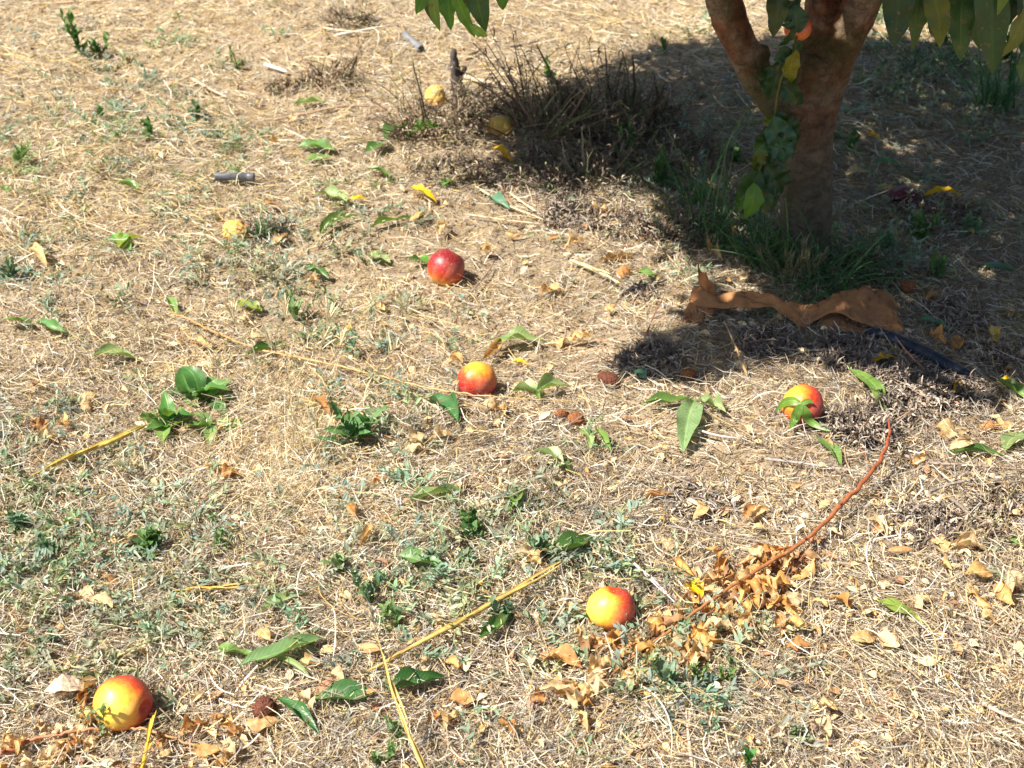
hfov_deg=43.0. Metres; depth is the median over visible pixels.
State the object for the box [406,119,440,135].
fallen leaf
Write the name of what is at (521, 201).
dry stick
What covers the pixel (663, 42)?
leafy weed
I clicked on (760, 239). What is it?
grass tuft
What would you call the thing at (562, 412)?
peach stone
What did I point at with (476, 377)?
nectarine
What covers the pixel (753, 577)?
fallen branch
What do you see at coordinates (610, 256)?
dry leaf
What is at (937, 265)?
leafy weed
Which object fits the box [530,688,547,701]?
dry leaf
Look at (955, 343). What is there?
dry leaf
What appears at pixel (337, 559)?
leafy weed
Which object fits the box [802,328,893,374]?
dead weed
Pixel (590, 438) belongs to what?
fallen leaf
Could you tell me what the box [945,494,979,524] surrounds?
dry stick
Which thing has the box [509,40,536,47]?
dry stick
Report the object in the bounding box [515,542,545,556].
dry leaf
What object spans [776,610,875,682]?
dry grass tuft
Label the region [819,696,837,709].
dry leaf
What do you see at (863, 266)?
grass tuft
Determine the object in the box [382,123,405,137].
fallen leaf
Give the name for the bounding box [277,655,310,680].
fallen leaf
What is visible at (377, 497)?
dry grass tuft
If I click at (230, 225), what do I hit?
nectarine
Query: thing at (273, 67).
dry stick
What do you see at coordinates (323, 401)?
dry leaf
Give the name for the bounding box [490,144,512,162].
yellow leaf
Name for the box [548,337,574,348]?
dry leaf
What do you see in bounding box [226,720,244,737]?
dry leaf
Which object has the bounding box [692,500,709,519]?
dry leaf
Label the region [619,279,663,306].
dead weed
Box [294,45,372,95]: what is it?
dead weed
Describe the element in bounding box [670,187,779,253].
grass tuft
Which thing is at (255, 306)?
fallen leaf
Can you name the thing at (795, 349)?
dry stick
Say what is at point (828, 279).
grass tuft
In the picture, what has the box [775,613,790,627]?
dry leaf
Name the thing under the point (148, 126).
leafy weed
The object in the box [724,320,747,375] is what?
dry stick
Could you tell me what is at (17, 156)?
leafy weed
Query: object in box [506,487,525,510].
fallen leaf
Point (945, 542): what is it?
dry leaf
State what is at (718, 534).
dry stick
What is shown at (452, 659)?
dry leaf
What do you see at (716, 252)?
dry leaf
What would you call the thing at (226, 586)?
dry reed
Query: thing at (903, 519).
dead weed
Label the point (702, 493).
dead weed
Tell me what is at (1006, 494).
dead weed
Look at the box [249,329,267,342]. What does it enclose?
dry leaf
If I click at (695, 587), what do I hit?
yellow leaf
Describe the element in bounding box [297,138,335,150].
fallen leaf
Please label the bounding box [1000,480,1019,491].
dry leaf
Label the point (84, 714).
dry leaf
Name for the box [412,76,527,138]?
dead weed
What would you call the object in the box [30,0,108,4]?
dry stick
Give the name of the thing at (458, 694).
dry leaf
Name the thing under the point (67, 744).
dry leaf
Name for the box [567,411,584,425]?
peach stone
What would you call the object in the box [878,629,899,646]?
dry leaf
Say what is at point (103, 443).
dry reed
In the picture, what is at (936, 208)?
dead weed
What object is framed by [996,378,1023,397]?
fallen leaf
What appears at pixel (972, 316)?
dead weed
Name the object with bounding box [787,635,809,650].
dry leaf
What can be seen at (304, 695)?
dry leaf
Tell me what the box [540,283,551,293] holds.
dry leaf
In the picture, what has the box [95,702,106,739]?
leafy weed
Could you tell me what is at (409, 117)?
dead weed
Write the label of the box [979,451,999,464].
dry leaf
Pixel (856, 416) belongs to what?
dead weed
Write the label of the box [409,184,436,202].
yellow leaf
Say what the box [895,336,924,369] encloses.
dry stick
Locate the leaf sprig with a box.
[776,396,829,430]
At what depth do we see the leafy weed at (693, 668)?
1.73 m
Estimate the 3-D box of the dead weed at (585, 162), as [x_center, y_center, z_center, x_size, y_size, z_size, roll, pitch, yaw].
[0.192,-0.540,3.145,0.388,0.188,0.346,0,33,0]
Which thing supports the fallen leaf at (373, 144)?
on the ground at (386, 234)
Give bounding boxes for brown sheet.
[682,263,902,332]
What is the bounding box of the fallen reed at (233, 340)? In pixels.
[169,311,589,402]
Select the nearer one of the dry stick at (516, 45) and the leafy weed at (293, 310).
the leafy weed at (293, 310)
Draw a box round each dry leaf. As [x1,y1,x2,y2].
[28,242,46,265]
[30,416,47,430]
[35,746,54,761]
[40,429,54,439]
[52,723,64,739]
[58,412,69,424]
[62,740,73,754]
[74,585,95,602]
[75,675,99,699]
[75,707,90,725]
[81,398,92,409]
[93,591,112,606]
[108,533,140,544]
[190,334,211,346]
[193,743,218,756]
[205,460,231,469]
[210,712,222,720]
[220,463,239,479]
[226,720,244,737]
[237,314,249,321]
[245,716,278,732]
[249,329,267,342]
[256,627,270,640]
[264,198,279,205]
[268,134,279,144]
[273,231,286,242]
[288,113,297,121]
[295,398,317,407]
[295,688,314,708]
[299,652,319,664]
[305,271,319,281]
[310,392,329,413]
[325,665,343,680]
[346,502,357,519]
[355,643,379,652]
[360,523,372,546]
[370,475,382,482]
[375,301,384,309]
[405,443,424,451]
[407,637,420,643]
[409,427,424,441]
[410,211,423,219]
[429,708,440,721]
[430,424,451,439]
[436,218,447,233]
[440,710,460,727]
[444,655,458,669]
[447,688,474,704]
[449,352,462,362]
[473,397,499,410]
[480,240,492,251]
[482,338,503,359]
[493,402,507,414]
[499,717,514,734]
[505,232,521,238]
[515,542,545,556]
[526,549,540,564]
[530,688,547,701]
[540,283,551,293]
[540,643,582,667]
[546,282,564,289]
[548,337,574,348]
[555,680,576,694]
[564,232,584,248]
[571,329,591,339]
[591,202,608,211]
[600,250,634,260]
[605,304,614,312]
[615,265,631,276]
[645,488,675,498]
[660,535,684,550]
[690,651,709,664]
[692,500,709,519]
[707,236,721,259]
[725,226,737,237]
[739,269,749,279]
[743,504,755,519]
[750,505,769,517]
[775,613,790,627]
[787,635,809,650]
[790,613,805,627]
[812,715,831,736]
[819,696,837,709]
[845,164,868,174]
[850,629,876,642]
[875,183,894,190]
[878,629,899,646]
[910,454,925,464]
[914,594,929,608]
[923,289,939,299]
[930,323,946,343]
[930,537,952,550]
[936,418,969,439]
[940,553,952,569]
[950,335,964,348]
[950,435,973,448]
[950,529,986,551]
[965,561,991,576]
[965,583,994,609]
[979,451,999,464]
[980,420,999,430]
[981,608,998,623]
[993,582,1014,604]
[997,417,1011,430]
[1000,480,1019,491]
[1006,309,1023,318]
[1007,575,1023,591]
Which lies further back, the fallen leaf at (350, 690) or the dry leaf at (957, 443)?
the dry leaf at (957, 443)
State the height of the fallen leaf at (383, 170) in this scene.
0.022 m
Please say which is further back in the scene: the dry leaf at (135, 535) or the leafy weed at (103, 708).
the dry leaf at (135, 535)
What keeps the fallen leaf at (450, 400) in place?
on the ground at (386, 234)
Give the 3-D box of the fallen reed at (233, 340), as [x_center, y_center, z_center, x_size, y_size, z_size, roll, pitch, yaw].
[-0.297,-0.042,2.421,0.913,0.064,0.092,14,35,21]
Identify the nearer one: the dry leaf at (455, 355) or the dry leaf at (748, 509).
the dry leaf at (748, 509)
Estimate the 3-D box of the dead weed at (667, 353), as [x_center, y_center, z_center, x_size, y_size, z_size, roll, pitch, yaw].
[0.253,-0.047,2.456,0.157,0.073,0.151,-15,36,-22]
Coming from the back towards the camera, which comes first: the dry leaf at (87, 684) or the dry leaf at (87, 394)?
the dry leaf at (87, 394)
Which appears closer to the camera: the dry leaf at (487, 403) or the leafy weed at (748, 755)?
the leafy weed at (748, 755)
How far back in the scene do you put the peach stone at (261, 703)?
1.69 m
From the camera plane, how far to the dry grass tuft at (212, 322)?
2.61 m
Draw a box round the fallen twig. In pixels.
[0,689,235,767]
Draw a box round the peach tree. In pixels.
[415,0,1023,272]
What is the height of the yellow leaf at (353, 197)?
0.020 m
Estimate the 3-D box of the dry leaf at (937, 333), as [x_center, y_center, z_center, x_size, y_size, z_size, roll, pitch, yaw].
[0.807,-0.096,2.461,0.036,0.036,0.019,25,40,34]
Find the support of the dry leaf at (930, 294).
on the ground at (386, 234)
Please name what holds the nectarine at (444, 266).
on the ground at (386, 234)
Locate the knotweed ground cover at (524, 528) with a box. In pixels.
[0,0,1023,767]
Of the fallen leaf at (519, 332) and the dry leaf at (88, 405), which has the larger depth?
the fallen leaf at (519, 332)
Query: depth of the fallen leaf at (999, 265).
2.80 m
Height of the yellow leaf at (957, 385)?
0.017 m
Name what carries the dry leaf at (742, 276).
on the ground at (386, 234)
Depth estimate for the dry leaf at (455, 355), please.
2.46 m
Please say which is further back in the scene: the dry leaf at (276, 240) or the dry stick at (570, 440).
the dry leaf at (276, 240)
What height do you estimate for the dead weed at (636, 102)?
0.252 m
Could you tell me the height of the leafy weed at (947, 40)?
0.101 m
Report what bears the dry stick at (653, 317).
on the ground at (386, 234)
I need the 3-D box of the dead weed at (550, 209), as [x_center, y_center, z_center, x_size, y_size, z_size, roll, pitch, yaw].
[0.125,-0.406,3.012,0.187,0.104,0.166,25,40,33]
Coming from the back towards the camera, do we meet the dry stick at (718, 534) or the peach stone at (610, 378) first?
the peach stone at (610, 378)
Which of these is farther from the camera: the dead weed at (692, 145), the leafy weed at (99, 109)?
the leafy weed at (99, 109)
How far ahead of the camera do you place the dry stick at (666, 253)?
2.81 m
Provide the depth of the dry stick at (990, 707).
1.73 m
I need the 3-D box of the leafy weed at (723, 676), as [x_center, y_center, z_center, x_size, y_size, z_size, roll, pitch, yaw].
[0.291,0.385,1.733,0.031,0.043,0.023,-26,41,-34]
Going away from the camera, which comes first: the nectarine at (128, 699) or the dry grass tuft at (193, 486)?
the nectarine at (128, 699)
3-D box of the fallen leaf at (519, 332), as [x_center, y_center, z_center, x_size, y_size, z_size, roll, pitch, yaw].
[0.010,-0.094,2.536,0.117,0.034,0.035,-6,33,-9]
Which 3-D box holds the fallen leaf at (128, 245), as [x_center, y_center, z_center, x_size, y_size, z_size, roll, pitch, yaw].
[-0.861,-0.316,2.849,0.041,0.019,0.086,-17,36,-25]
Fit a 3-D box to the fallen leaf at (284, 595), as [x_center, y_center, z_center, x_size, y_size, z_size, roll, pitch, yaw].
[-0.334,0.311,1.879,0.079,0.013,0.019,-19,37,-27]
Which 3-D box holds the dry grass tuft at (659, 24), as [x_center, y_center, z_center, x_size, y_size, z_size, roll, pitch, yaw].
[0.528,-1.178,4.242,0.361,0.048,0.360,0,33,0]
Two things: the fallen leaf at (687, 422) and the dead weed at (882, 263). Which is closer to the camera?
the fallen leaf at (687, 422)
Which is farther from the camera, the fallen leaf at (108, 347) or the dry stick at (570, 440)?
the fallen leaf at (108, 347)
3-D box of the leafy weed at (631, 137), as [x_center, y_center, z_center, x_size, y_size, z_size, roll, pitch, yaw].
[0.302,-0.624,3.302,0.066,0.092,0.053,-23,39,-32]
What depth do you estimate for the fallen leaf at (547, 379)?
2.36 m
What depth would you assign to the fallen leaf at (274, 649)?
1.78 m
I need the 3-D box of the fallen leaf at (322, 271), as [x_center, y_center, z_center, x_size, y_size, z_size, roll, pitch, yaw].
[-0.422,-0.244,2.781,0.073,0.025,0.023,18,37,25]
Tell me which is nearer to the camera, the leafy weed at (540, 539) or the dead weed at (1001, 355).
the leafy weed at (540, 539)
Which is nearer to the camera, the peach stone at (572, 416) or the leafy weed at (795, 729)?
the leafy weed at (795, 729)
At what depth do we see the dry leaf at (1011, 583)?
1.89 m
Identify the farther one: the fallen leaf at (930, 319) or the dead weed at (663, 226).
the dead weed at (663, 226)
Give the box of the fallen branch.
[539,416,890,732]
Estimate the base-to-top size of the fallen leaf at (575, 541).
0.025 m
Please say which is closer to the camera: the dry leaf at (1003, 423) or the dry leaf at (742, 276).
the dry leaf at (1003, 423)
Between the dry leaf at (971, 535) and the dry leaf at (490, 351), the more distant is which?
the dry leaf at (490, 351)
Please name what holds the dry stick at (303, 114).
on the ground at (386, 234)
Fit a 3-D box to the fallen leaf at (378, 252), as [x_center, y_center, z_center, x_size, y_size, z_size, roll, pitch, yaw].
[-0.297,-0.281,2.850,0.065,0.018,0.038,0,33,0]
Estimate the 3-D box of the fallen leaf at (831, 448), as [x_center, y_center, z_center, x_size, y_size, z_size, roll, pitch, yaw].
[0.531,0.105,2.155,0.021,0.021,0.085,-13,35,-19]
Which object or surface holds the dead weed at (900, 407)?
on the ground at (386, 234)
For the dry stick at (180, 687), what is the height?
0.006 m
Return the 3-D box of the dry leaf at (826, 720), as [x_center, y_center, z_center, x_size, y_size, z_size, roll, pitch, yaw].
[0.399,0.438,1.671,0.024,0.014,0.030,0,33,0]
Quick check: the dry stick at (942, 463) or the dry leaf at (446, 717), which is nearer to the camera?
the dry leaf at (446, 717)
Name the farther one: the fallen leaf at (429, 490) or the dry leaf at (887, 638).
the fallen leaf at (429, 490)
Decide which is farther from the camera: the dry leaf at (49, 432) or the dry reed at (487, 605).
the dry leaf at (49, 432)
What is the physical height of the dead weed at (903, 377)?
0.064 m
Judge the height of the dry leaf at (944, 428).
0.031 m
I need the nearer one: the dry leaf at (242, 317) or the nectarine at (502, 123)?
the dry leaf at (242, 317)
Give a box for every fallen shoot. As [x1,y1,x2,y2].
[139,392,194,441]
[160,366,233,415]
[184,412,242,444]
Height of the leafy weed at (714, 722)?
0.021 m
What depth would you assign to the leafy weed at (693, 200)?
3.01 m
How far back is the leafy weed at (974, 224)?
2.93 m
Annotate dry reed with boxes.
[32,424,145,474]
[140,710,156,767]
[173,583,238,590]
[350,559,566,678]
[365,603,425,767]
[571,259,619,282]
[623,553,673,601]
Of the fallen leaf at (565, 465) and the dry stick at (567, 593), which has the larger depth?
the fallen leaf at (565, 465)
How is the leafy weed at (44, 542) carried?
on the ground at (386, 234)
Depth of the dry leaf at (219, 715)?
1.70 m
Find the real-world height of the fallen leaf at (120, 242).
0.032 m
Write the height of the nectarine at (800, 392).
0.071 m
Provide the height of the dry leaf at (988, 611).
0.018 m
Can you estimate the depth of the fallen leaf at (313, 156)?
3.29 m
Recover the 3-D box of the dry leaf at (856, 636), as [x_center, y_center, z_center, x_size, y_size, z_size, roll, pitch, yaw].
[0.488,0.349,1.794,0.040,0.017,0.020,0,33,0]
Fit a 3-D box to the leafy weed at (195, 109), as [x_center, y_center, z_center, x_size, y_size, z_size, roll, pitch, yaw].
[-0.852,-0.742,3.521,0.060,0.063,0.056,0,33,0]
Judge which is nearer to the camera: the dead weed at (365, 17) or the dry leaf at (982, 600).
the dry leaf at (982, 600)
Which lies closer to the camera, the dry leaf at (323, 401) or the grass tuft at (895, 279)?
the dry leaf at (323, 401)
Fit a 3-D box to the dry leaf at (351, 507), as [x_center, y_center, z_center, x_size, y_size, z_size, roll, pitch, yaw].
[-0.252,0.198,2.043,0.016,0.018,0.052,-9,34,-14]
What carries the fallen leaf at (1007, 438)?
on the ground at (386, 234)
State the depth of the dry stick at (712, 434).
2.19 m
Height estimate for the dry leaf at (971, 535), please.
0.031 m
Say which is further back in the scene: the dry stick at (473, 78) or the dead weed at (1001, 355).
the dry stick at (473, 78)
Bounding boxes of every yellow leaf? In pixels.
[347,194,370,201]
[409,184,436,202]
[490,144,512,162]
[513,357,528,365]
[684,578,703,597]
[868,131,879,136]
[872,352,896,361]
[924,186,960,195]
[953,380,966,390]
[990,325,1000,344]
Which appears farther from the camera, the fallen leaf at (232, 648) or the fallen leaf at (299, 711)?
the fallen leaf at (232, 648)
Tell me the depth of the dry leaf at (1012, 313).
2.62 m
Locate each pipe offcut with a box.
[214,172,254,180]
[401,30,423,52]
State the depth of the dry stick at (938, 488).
2.10 m
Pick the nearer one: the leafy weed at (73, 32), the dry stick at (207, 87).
the dry stick at (207, 87)
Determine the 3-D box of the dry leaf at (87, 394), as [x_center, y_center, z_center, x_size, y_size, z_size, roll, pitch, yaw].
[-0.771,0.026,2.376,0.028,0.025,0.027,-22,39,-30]
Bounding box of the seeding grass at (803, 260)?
[745,234,831,299]
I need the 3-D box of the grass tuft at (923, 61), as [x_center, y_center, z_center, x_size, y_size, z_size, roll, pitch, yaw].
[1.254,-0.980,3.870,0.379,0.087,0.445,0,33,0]
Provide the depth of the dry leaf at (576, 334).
2.54 m
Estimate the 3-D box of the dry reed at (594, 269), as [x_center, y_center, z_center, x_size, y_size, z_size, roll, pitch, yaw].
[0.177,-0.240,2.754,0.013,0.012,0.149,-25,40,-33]
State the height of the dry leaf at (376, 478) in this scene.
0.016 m
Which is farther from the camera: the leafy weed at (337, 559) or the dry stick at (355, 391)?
the dry stick at (355, 391)
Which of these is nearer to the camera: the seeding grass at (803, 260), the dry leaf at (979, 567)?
the dry leaf at (979, 567)
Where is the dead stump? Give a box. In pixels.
[450,48,466,97]
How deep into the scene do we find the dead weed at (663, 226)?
2.90 m
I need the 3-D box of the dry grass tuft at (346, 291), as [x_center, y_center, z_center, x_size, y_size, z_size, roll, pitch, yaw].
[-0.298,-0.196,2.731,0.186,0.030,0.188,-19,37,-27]
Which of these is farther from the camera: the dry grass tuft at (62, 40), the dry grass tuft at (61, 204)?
the dry grass tuft at (62, 40)
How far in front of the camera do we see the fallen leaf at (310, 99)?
3.61 m
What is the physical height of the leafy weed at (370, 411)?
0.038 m
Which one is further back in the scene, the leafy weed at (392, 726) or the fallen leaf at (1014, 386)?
the fallen leaf at (1014, 386)
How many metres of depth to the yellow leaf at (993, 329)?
2.51 m
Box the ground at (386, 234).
[0,0,1023,767]
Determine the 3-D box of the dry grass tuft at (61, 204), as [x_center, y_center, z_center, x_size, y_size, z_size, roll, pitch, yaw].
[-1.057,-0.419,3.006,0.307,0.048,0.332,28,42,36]
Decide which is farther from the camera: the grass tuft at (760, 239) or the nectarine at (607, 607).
the grass tuft at (760, 239)
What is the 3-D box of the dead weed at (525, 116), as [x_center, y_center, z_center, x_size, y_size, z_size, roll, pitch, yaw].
[0.095,-0.740,3.277,0.612,0.387,0.637,-23,39,-32]
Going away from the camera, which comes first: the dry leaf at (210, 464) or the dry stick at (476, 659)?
the dry stick at (476, 659)
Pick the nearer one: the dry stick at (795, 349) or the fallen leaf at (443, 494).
the fallen leaf at (443, 494)
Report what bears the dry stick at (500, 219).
on the ground at (386, 234)
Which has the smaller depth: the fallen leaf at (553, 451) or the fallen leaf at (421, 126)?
the fallen leaf at (553, 451)
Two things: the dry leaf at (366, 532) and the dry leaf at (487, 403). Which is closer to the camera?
the dry leaf at (366, 532)
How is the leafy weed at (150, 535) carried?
on the ground at (386, 234)
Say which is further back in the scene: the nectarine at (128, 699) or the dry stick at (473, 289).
the dry stick at (473, 289)
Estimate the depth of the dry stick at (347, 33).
4.04 m
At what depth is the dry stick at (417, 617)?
1.84 m
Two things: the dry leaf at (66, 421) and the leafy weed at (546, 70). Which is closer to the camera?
the dry leaf at (66, 421)
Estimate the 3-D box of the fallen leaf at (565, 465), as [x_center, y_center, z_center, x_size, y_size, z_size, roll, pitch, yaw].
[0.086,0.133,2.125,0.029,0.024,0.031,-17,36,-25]
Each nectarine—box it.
[93,675,152,730]
[222,219,249,240]
[424,85,445,105]
[427,249,464,285]
[457,361,496,399]
[487,115,512,137]
[586,586,635,630]
[782,384,823,425]
[784,18,811,40]
[889,186,918,203]
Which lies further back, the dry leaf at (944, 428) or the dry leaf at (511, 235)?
the dry leaf at (511, 235)
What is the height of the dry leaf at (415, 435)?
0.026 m
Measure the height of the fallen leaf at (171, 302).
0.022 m
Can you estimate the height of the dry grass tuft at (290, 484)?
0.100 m
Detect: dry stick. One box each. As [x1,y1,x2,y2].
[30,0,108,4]
[170,655,214,698]
[190,77,227,97]
[264,63,286,72]
[273,105,394,119]
[320,27,368,33]
[334,25,389,36]
[345,385,369,406]
[414,601,434,630]
[455,640,494,660]
[462,50,479,56]
[463,74,514,86]
[466,214,540,223]
[466,265,492,298]
[475,186,543,219]
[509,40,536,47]
[509,192,546,218]
[550,575,568,624]
[557,433,579,449]
[645,296,663,336]
[650,235,679,269]
[667,525,777,543]
[686,711,693,767]
[698,430,743,438]
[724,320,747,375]
[748,345,823,350]
[764,458,867,472]
[892,720,924,749]
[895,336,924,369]
[897,452,1023,469]
[901,501,961,531]
[928,475,1016,491]
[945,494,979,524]
[982,702,1023,724]
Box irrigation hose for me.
[866,326,985,383]
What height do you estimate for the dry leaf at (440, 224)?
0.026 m
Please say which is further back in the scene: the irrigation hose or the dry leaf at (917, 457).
the irrigation hose
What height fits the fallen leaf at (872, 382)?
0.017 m
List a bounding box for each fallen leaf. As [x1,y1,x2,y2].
[0,185,8,193]
[2,317,35,325]
[36,317,66,332]
[91,343,135,358]
[109,232,130,248]
[115,232,140,247]
[117,178,138,191]
[166,295,177,312]
[216,642,250,654]
[235,299,261,310]
[236,633,324,665]
[244,340,281,355]
[257,591,305,611]
[275,694,318,733]
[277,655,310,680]
[292,96,324,104]
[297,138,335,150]
[302,263,328,278]
[303,153,329,160]
[312,185,350,203]
[313,678,375,699]
[317,212,356,235]
[363,250,390,262]
[366,140,387,151]
[367,165,389,178]
[370,215,409,226]
[380,666,443,694]
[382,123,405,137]
[394,546,445,569]
[405,483,465,503]
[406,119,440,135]
[408,254,428,262]
[424,392,458,422]
[432,492,457,498]
[441,178,453,185]
[477,608,510,639]
[487,191,509,208]
[489,325,546,343]
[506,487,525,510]
[510,379,542,394]
[532,446,563,461]
[533,372,568,394]
[547,530,590,554]
[553,461,574,471]
[575,426,594,447]
[597,427,610,451]
[632,367,646,377]
[635,267,656,276]
[642,392,690,402]
[677,397,702,451]
[694,393,725,411]
[813,437,841,466]
[847,366,885,410]
[874,157,903,167]
[876,598,920,622]
[915,315,948,328]
[948,443,1004,456]
[982,262,1016,270]
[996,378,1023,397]
[1001,431,1023,449]
[1006,538,1019,544]
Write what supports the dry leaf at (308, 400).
on the ground at (386, 234)
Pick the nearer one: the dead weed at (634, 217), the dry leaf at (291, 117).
the dead weed at (634, 217)
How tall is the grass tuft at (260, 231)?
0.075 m
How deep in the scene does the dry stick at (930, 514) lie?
2.03 m
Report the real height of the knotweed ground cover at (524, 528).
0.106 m
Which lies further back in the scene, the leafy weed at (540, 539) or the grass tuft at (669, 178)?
the grass tuft at (669, 178)
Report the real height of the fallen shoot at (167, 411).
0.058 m
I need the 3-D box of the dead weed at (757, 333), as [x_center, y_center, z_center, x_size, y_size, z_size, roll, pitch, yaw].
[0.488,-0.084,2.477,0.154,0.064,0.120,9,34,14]
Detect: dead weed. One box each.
[235,207,296,246]
[263,73,304,97]
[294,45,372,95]
[303,0,383,30]
[348,39,504,155]
[402,19,664,199]
[405,146,493,193]
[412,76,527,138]
[465,135,591,194]
[508,32,716,159]
[512,124,664,208]
[527,187,615,232]
[578,191,665,244]
[589,104,739,178]
[601,336,692,382]
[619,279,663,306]
[636,194,719,248]
[652,477,741,526]
[726,320,806,358]
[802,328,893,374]
[819,394,911,453]
[847,245,915,286]
[854,382,938,432]
[858,349,942,390]
[886,188,990,232]
[887,493,964,550]
[906,368,999,421]
[907,287,995,337]
[947,512,1016,552]
[955,333,1023,376]
[962,472,1023,522]
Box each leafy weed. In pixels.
[0,256,24,279]
[5,508,31,533]
[10,138,31,164]
[28,627,59,646]
[31,530,61,557]
[59,7,89,55]
[84,31,109,55]
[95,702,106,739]
[96,102,107,119]
[131,523,166,560]
[140,116,154,139]
[188,98,209,120]
[211,528,232,552]
[228,44,246,68]
[286,285,304,319]
[314,399,375,444]
[318,549,349,574]
[333,322,359,357]
[350,565,385,602]
[355,405,398,424]
[371,739,401,765]
[376,598,401,630]
[383,714,407,743]
[460,506,481,538]
[485,594,513,623]
[528,530,555,556]
[544,55,557,80]
[616,121,639,152]
[646,144,675,185]
[650,655,677,682]
[657,36,670,53]
[688,662,709,679]
[690,182,712,206]
[698,715,721,733]
[719,656,737,682]
[728,141,745,164]
[740,745,756,765]
[786,722,813,743]
[842,127,862,150]
[876,223,895,251]
[905,208,944,239]
[926,249,951,277]
[934,31,952,45]
[957,209,988,235]
[1002,31,1020,63]
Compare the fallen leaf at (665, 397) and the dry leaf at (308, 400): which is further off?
the dry leaf at (308, 400)
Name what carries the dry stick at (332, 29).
on the ground at (386, 234)
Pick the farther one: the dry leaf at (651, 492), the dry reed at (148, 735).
the dry leaf at (651, 492)
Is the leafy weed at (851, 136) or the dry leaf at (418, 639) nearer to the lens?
the dry leaf at (418, 639)
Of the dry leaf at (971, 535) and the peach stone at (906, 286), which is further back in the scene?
the peach stone at (906, 286)
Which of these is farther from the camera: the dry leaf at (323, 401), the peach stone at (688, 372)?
the peach stone at (688, 372)
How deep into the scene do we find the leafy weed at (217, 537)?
2.02 m
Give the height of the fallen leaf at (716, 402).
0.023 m
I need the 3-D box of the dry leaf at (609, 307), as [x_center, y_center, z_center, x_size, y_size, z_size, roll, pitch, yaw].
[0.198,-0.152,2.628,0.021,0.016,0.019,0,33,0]
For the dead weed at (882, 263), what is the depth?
2.72 m
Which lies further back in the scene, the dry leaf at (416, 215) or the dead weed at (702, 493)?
the dry leaf at (416, 215)
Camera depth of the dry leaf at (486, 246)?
2.85 m
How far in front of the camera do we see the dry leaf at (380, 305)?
2.67 m
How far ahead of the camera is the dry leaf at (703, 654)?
1.76 m
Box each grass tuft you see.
[0,1,147,64]
[0,179,122,233]
[158,466,233,518]
[174,303,254,338]
[197,289,399,462]
[207,432,362,535]
[230,236,289,272]
[238,208,284,239]
[310,463,421,524]
[335,274,410,309]
[499,510,574,539]
[617,148,705,196]
[622,9,712,40]
[653,101,752,235]
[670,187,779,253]
[683,205,850,291]
[711,192,924,321]
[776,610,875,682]
[785,198,801,256]
[796,226,928,314]
[816,210,934,287]
[846,239,946,298]
[866,31,1004,84]
[875,5,883,23]
[934,36,1023,114]
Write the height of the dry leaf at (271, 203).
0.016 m
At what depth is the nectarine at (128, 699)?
1.68 m
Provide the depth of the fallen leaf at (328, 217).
2.96 m
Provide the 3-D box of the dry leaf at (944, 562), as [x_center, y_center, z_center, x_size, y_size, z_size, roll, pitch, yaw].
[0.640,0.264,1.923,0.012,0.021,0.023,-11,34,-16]
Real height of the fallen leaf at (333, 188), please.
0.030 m
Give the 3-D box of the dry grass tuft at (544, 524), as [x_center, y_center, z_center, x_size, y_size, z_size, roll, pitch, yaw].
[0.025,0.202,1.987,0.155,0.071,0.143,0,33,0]
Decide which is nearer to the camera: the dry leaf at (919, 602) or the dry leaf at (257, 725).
the dry leaf at (257, 725)
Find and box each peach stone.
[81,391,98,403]
[251,696,277,718]
[555,409,568,417]
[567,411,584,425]
[597,371,620,386]
[682,368,695,379]
[900,279,916,293]
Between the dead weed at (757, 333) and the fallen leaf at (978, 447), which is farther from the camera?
the dead weed at (757, 333)
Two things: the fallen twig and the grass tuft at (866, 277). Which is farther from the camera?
the grass tuft at (866, 277)
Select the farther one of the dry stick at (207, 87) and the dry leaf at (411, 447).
the dry stick at (207, 87)

